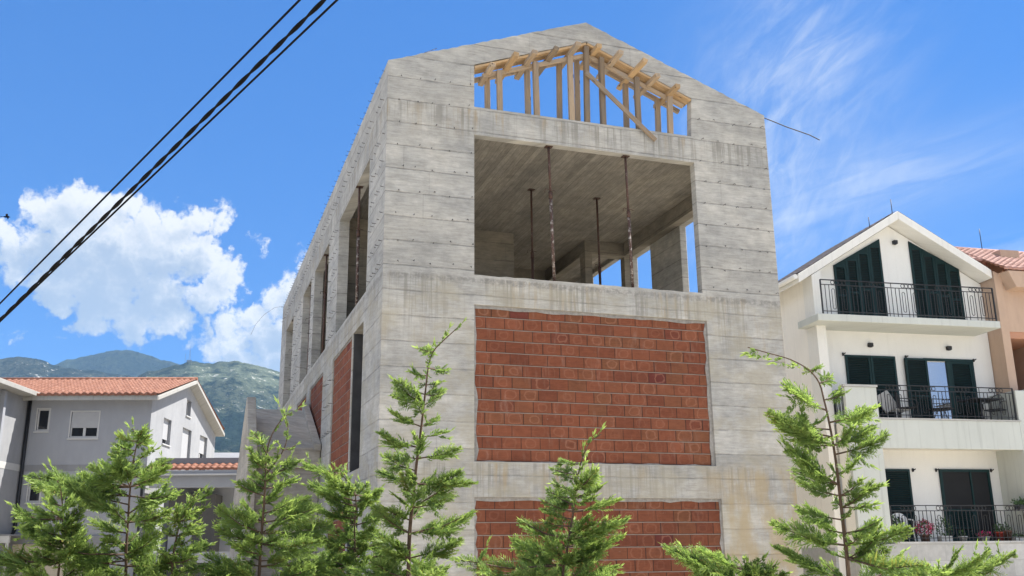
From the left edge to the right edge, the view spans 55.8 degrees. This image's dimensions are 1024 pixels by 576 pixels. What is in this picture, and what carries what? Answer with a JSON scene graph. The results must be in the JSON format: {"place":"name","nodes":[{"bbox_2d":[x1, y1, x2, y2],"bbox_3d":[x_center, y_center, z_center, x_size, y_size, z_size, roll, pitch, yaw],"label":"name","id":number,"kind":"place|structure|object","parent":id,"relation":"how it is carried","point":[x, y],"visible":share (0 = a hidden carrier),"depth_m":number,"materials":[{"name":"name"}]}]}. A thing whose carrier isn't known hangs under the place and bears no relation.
{"place":"outdoors","nodes":[
{"label":"outdoors","id":0,"kind":"place"},
{"bbox_2d":[0,357,131,377],"bbox_3d":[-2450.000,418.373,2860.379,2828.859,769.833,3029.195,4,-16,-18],"label":"hill","id":1,"kind":"structure","parent":0,"point":[15,367],"depth_m":3740.26,"materials":[{"name":"green plant"}]},
{"bbox_2d":[56,350,179,376],"bbox_3d":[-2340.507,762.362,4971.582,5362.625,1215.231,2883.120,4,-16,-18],"label":"mountain","id":2,"kind":"structure","parent":0,"point":[128,362],"depth_m":5733.52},
{"bbox_2d":[0,377,238,575],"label":"grey house","id":3,"kind":"structure","parent":0,"point":[70,425],"depth_m":42.41,"materials":[{"name":"paint"}]},
{"bbox_2d":[24,480,40,503],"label":"window","id":4,"kind":"structure","parent":3,"relation":"in","point":[34,498],"depth_m":41.74,"materials":[{"name":"white glass"}]},
{"bbox_2d":[33,408,50,432],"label":"window","id":5,"kind":"structure","parent":3,"relation":"in","point":[43,422],"depth_m":42.60,"materials":[{"name":"white glass"}]},
{"bbox_2d":[60,481,89,510],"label":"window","id":6,"kind":"structure","parent":3,"relation":"in","point":[65,499],"depth_m":41.71,"materials":[{"name":"white glass"}]},
{"bbox_2d":[67,410,100,439],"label":"window","id":7,"kind":"structure","parent":3,"relation":"in","point":[84,425],"depth_m":42.60,"materials":[{"name":"white glass"}]},
{"bbox_2d":[162,419,170,446],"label":"window","id":8,"kind":"structure","parent":3,"relation":"in","point":[165,426],"depth_m":45.29,"materials":[{"name":"white glass"}]},
{"bbox_2d":[167,508,193,551],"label":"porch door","id":9,"kind":"structure","parent":3,"relation":"in","point":[171,540],"depth_m":42.02,"materials":[{"name":"white"}]},
{"bbox_2d":[181,429,188,457],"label":"window","id":10,"kind":"structure","parent":3,"relation":"in","point":[184,447],"depth_m":48.37,"materials":[{"name":"white plastic"}]},
{"bbox_2d":[186,401,191,418],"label":"window","id":11,"kind":"structure","parent":3,"relation":"in","point":[187,401],"depth_m":48.92,"materials":[{"name":"white glass"}]},
{"bbox_2d":[199,436,204,457],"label":"window","id":12,"kind":"structure","parent":3,"relation":"in","point":[202,440],"depth_m":51.53,"materials":[{"name":"white plastic"}]},
{"bbox_2d":[214,453,238,469],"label":"wall","id":13,"kind":"structure","parent":3,"relation":"part of","point":[226,455],"depth_m":60.52,"materials":[{"name":"white paint"}]},
{"bbox_2d":[0,0,300,303],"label":"overhead cable","id":14,"kind":"object","parent":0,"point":[172,128],"visible":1,"depth_m":10.48,"materials":[{"name":"black rubber"}]},
{"bbox_2d":[0,0,325,319],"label":"overhead cable","id":15,"kind":"object","parent":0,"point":[296,27],"visible":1,"depth_m":10.16,"materials":[{"name":"black rubber"}]},
{"bbox_2d":[0,0,337,321],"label":"overhead cable","id":16,"kind":"object","parent":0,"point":[205,125],"visible":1,"depth_m":10.17,"materials":[{"name":"black rubber"}]},
{"bbox_2d":[138,361,279,452],"bbox_3d":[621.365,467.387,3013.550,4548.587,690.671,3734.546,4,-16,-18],"label":"hill","id":17,"kind":"structure","parent":0,"point":[230,387],"depth_m":3133.34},
{"bbox_2d":[0,0,1023,371],"label":"sky","id":18,"kind":"structure","parent":0,"point":[918,105],"materials":[{"name":"blue"}]},
{"bbox_2d":[230,23,819,575],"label":"unfinished house","id":19,"kind":"structure","parent":0,"point":[668,385],"depth_m":20.08,"materials":[{"name":"concrete"}]},
{"bbox_2d":[305,285,310,368],"bbox_3d":[-6.444,1.374,30.692,0.248,3.002,0.150,4,-16,-18],"label":"steel prop","id":20,"kind":"object","parent":19,"relation":"on","point":[308,331],"visible":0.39,"depth_m":30.67,"materials":[{"name":"metal"}]},
{"bbox_2d":[320,254,328,353],"bbox_3d":[-5.354,0.501,27.537,0.248,3.002,0.150,4,-16,-18],"label":"steel prop","id":21,"kind":"object","parent":19,"relation":"on","point":[324,311],"visible":0.78,"depth_m":27.53,"materials":[{"name":"metal"}]},
{"bbox_2d":[352,186,362,305],"bbox_3d":[-3.581,-0.929,22.367,0.248,3.002,0.150,4,-16,-18],"label":"steel prop","id":22,"kind":"object","parent":19,"relation":"on","point":[357,252],"visible":0.91,"depth_m":22.36,"materials":[{"name":"metal"}]},
{"bbox_2d":[527,189,535,278],"bbox_3d":[0.478,-0.633,23.665,0.248,3.777,0.150,4,-16,-18],"label":"steel prop","id":23,"kind":"object","parent":19,"relation":"on","point":[532,252],"visible":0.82,"depth_m":23.81,"materials":[{"name":"metal"}]},
{"bbox_2d":[544,145,555,280],"bbox_3d":[0.801,-1.558,20.238,0.248,3.002,0.150,3,-16,-18],"label":"steel prop","id":24,"kind":"object","parent":19,"relation":"on","point":[548,148],"visible":0.97,"depth_m":20.21,"materials":[{"name":"metal"}]},
{"bbox_2d":[474,41,690,141],"bbox_3d":[1.621,-4.358,21.216,5.125,2.212,1.435,4,-16,-18],"label":"timber centering","id":25,"kind":"object","parent":19,"relation":"attached to","point":[614,67],"visible":0.88,"depth_m":21.28,"materials":[{"name":"beige wood"}]},
{"bbox_2d":[593,197,603,284],"bbox_3d":[2.182,-0.473,24.319,0.248,3.777,0.150,4,-16,-18],"label":"steel prop","id":26,"kind":"object","parent":19,"relation":"on","point":[598,241],"visible":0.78,"depth_m":24.49,"materials":[{"name":"metal"}]},
{"bbox_2d":[621,155,633,286],"bbox_3d":[2.492,-1.427,20.786,0.248,3.002,0.150,4,-16,-18],"label":"steel prop","id":27,"kind":"object","parent":19,"relation":"on","point":[625,157],"visible":0.97,"depth_m":20.76,"materials":[{"name":"metal"}]},
{"bbox_2d":[892,514,901,541],"bbox_3d":[10.369,6.511,26.159,0.461,0.788,0.388,3,-16,-12],"label":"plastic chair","id":28,"kind":"object","parent":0,"point":[893,517],"visible":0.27,"depth_m":26.16,"materials":[{"name":"white plastic"}]},
{"label":"ground","id":29,"kind":"structure","parent":0,"visible":0},
{"bbox_2d":[0,458,128,575],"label":"young cypress","id":30,"kind":"object","parent":29,"relation":"on","point":[28,528],"visible":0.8,"depth_m":6.15,"materials":[{"name":"green plant"}]},
{"bbox_2d":[23,416,183,575],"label":"young cypress","id":31,"kind":"object","parent":29,"relation":"on","point":[95,492],"visible":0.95,"depth_m":6.40,"materials":[{"name":"green plant"}]},
{"bbox_2d":[113,484,250,575],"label":"young cypress","id":32,"kind":"object","parent":29,"relation":"on","point":[181,513],"visible":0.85,"depth_m":6.26,"materials":[{"name":"green plant"}]},
{"bbox_2d":[200,396,355,575],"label":"young cypress","id":33,"kind":"object","parent":29,"relation":"on","point":[299,510],"visible":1,"depth_m":6.46,"materials":[{"name":"green plant"}]},
{"bbox_2d":[278,451,417,575],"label":"young cypress","id":34,"kind":"object","parent":29,"relation":"on","point":[348,516],"visible":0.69,"depth_m":6.90,"materials":[{"name":"green plant"}]},
{"bbox_2d":[312,317,478,575],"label":"young cypress","id":35,"kind":"object","parent":29,"relation":"on","point":[401,551],"visible":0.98,"depth_m":6.44,"materials":[{"name":"green plant"}]},
{"bbox_2d":[445,422,630,575],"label":"young cypress","id":36,"kind":"object","parent":29,"relation":"on","point":[592,544],"visible":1,"depth_m":5.92,"materials":[{"name":"green plant"}]},
{"bbox_2d":[658,539,792,575],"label":"young cypress","id":37,"kind":"object","parent":29,"relation":"on","point":[703,567],"visible":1,"depth_m":5.29,"materials":[{"name":"green plant"}]},
{"bbox_2d":[740,347,950,575],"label":"young cypress","id":38,"kind":"object","parent":29,"relation":"on","point":[802,431],"visible":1,"depth_m":5.43,"materials":[{"name":"green plant"}]},
{"bbox_2d":[778,199,1023,575],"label":"white house","id":39,"kind":"structure","parent":29,"relation":"on","point":[891,303],"depth_m":27.99,"materials":[{"name":"beige paint"}]},
{"bbox_2d":[878,390,910,417],"bbox_3d":[10.899,3.406,27.754,0.881,1.003,0.460,3,-16,-12],"label":"cushion chair","id":40,"kind":"object","parent":39,"relation":"on","point":[888,402],"visible":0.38,"depth_m":27.80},
{"bbox_2d":[892,513,915,541],"bbox_3d":[10.728,6.599,26.589,0.559,0.837,0.568,-1,-15,2],"label":"plastic chair","id":41,"kind":"object","parent":39,"relation":"on","point":[901,516],"visible":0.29,"depth_m":26.84,"materials":[{"name":"white plastic"}]},
{"bbox_2d":[894,392,920,417],"bbox_3d":[11.222,3.378,27.485,0.581,0.912,0.525,-4,-16,12],"label":"armchair","id":42,"kind":"object","parent":39,"relation":"on","point":[911,408],"visible":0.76,"depth_m":27.42,"materials":[{"name":"black metal"}]},
{"bbox_2d":[915,518,934,541],"bbox_3d":[11.215,6.589,26.266,0.590,0.674,0.454,3,-16,-12],"label":"flower pot","id":43,"kind":"object","parent":39,"relation":"on","point":[927,532],"visible":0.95,"depth_m":26.21,"materials":[{"name":"pink plant"}]},
{"bbox_2d":[927,362,952,418],"bbox_3d":[12.584,3.100,28.490,0.650,1.850,0.020,3,-16,-12],"label":"window pane","id":44,"kind":"structure","parent":39,"relation":"in","point":[937,372],"depth_m":28.55,"materials":[{"name":"blue glass"}]},
{"bbox_2d":[927,407,953,418],"bbox_3d":[12.291,3.678,27.696,0.720,0.428,0.720,3,-16,-12],"label":"table","id":45,"kind":"object","parent":39,"relation":"on","point":[944,409],"visible":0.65,"depth_m":27.66,"materials":[{"name":"black metal"}]},
{"bbox_2d":[934,517,952,540],"bbox_3d":[11.820,6.623,26.482,0.590,0.710,0.356,3,-16,-12],"label":"flower pot","id":46,"kind":"object","parent":39,"relation":"on","point":[941,538],"visible":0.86,"depth_m":26.38,"materials":[{"name":"green plant"}]},
{"bbox_2d":[958,530,967,540],"bbox_3d":[12.357,6.804,26.532,0.258,0.375,0.234,3,-16,-12],"label":"flower pot","id":47,"kind":"object","parent":39,"relation":"on","point":[962,535],"visible":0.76,"depth_m":26.48,"materials":[{"name":"green plant"}]},
{"bbox_2d":[957,398,1002,419],"bbox_3d":[13.604,3.599,28.036,1.040,0.723,0.720,3,-16,-12],"label":"balcony table","id":48,"kind":"object","parent":39,"relation":"on","point":[978,401],"visible":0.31,"depth_m":28.04,"materials":[{"name":"black metal"}]},
{"bbox_2d":[977,530,992,540],"bbox_3d":[13.018,6.853,26.685,0.474,0.346,0.412,3,-16,-12],"label":"flower pot","id":49,"kind":"object","parent":39,"relation":"on","point":[987,535],"visible":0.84,"depth_m":26.60,"materials":[{"name":"pink plant"}]},
{"bbox_2d":[983,394,1006,419],"bbox_3d":[14.030,3.510,28.083,0.581,0.912,0.525,13,-20,-41],"label":"armchair","id":50,"kind":"object","parent":39,"relation":"on","point":[998,408],"visible":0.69,"depth_m":28.08,"materials":[{"name":"black metal"}]},
{"bbox_2d":[993,524,1003,540],"bbox_3d":[13.511,6.770,26.853,0.297,0.586,0.281,-8,-17,24],"label":"flower pot","id":51,"kind":"object","parent":39,"relation":"on","point":[997,532],"visible":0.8,"depth_m":26.78,"materials":[{"name":"red plastic"}]},
{"bbox_2d":[1001,521,1011,540],"bbox_3d":[13.779,6.796,26.959,0.294,0.585,0.276,9,-18,-31],"label":"flower pot","id":52,"kind":"object","parent":39,"relation":"on","point":[1005,534],"visible":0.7,"depth_m":26.86,"materials":[{"name":"green plant"}]},
{"bbox_2d":[1011,496,1023,509],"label":"hanging plant","id":53,"kind":"object","parent":39,"relation":"on","point":[1020,501],"visible":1,"depth_m":26.95,"materials":[{"name":"green plant"}]},
{"bbox_2d":[1012,531,1023,540],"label":"flower pot","id":54,"kind":"object","parent":39,"relation":"on","point":[1017,539],"visible":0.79,"depth_m":26.80,"materials":[{"name":"green plant"}]},
{"bbox_2d":[904,536,1017,575],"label":"young cypress","id":55,"kind":"object","parent":29,"relation":"on","point":[977,565],"visible":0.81,"depth_m":5.61,"materials":[{"name":"green plant"}]},
{"bbox_2d":[954,246,1023,394],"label":"peach house","id":56,"kind":"structure","parent":29,"relation":"on","point":[1005,282],"depth_m":29.18,"materials":[{"name":"paint"}]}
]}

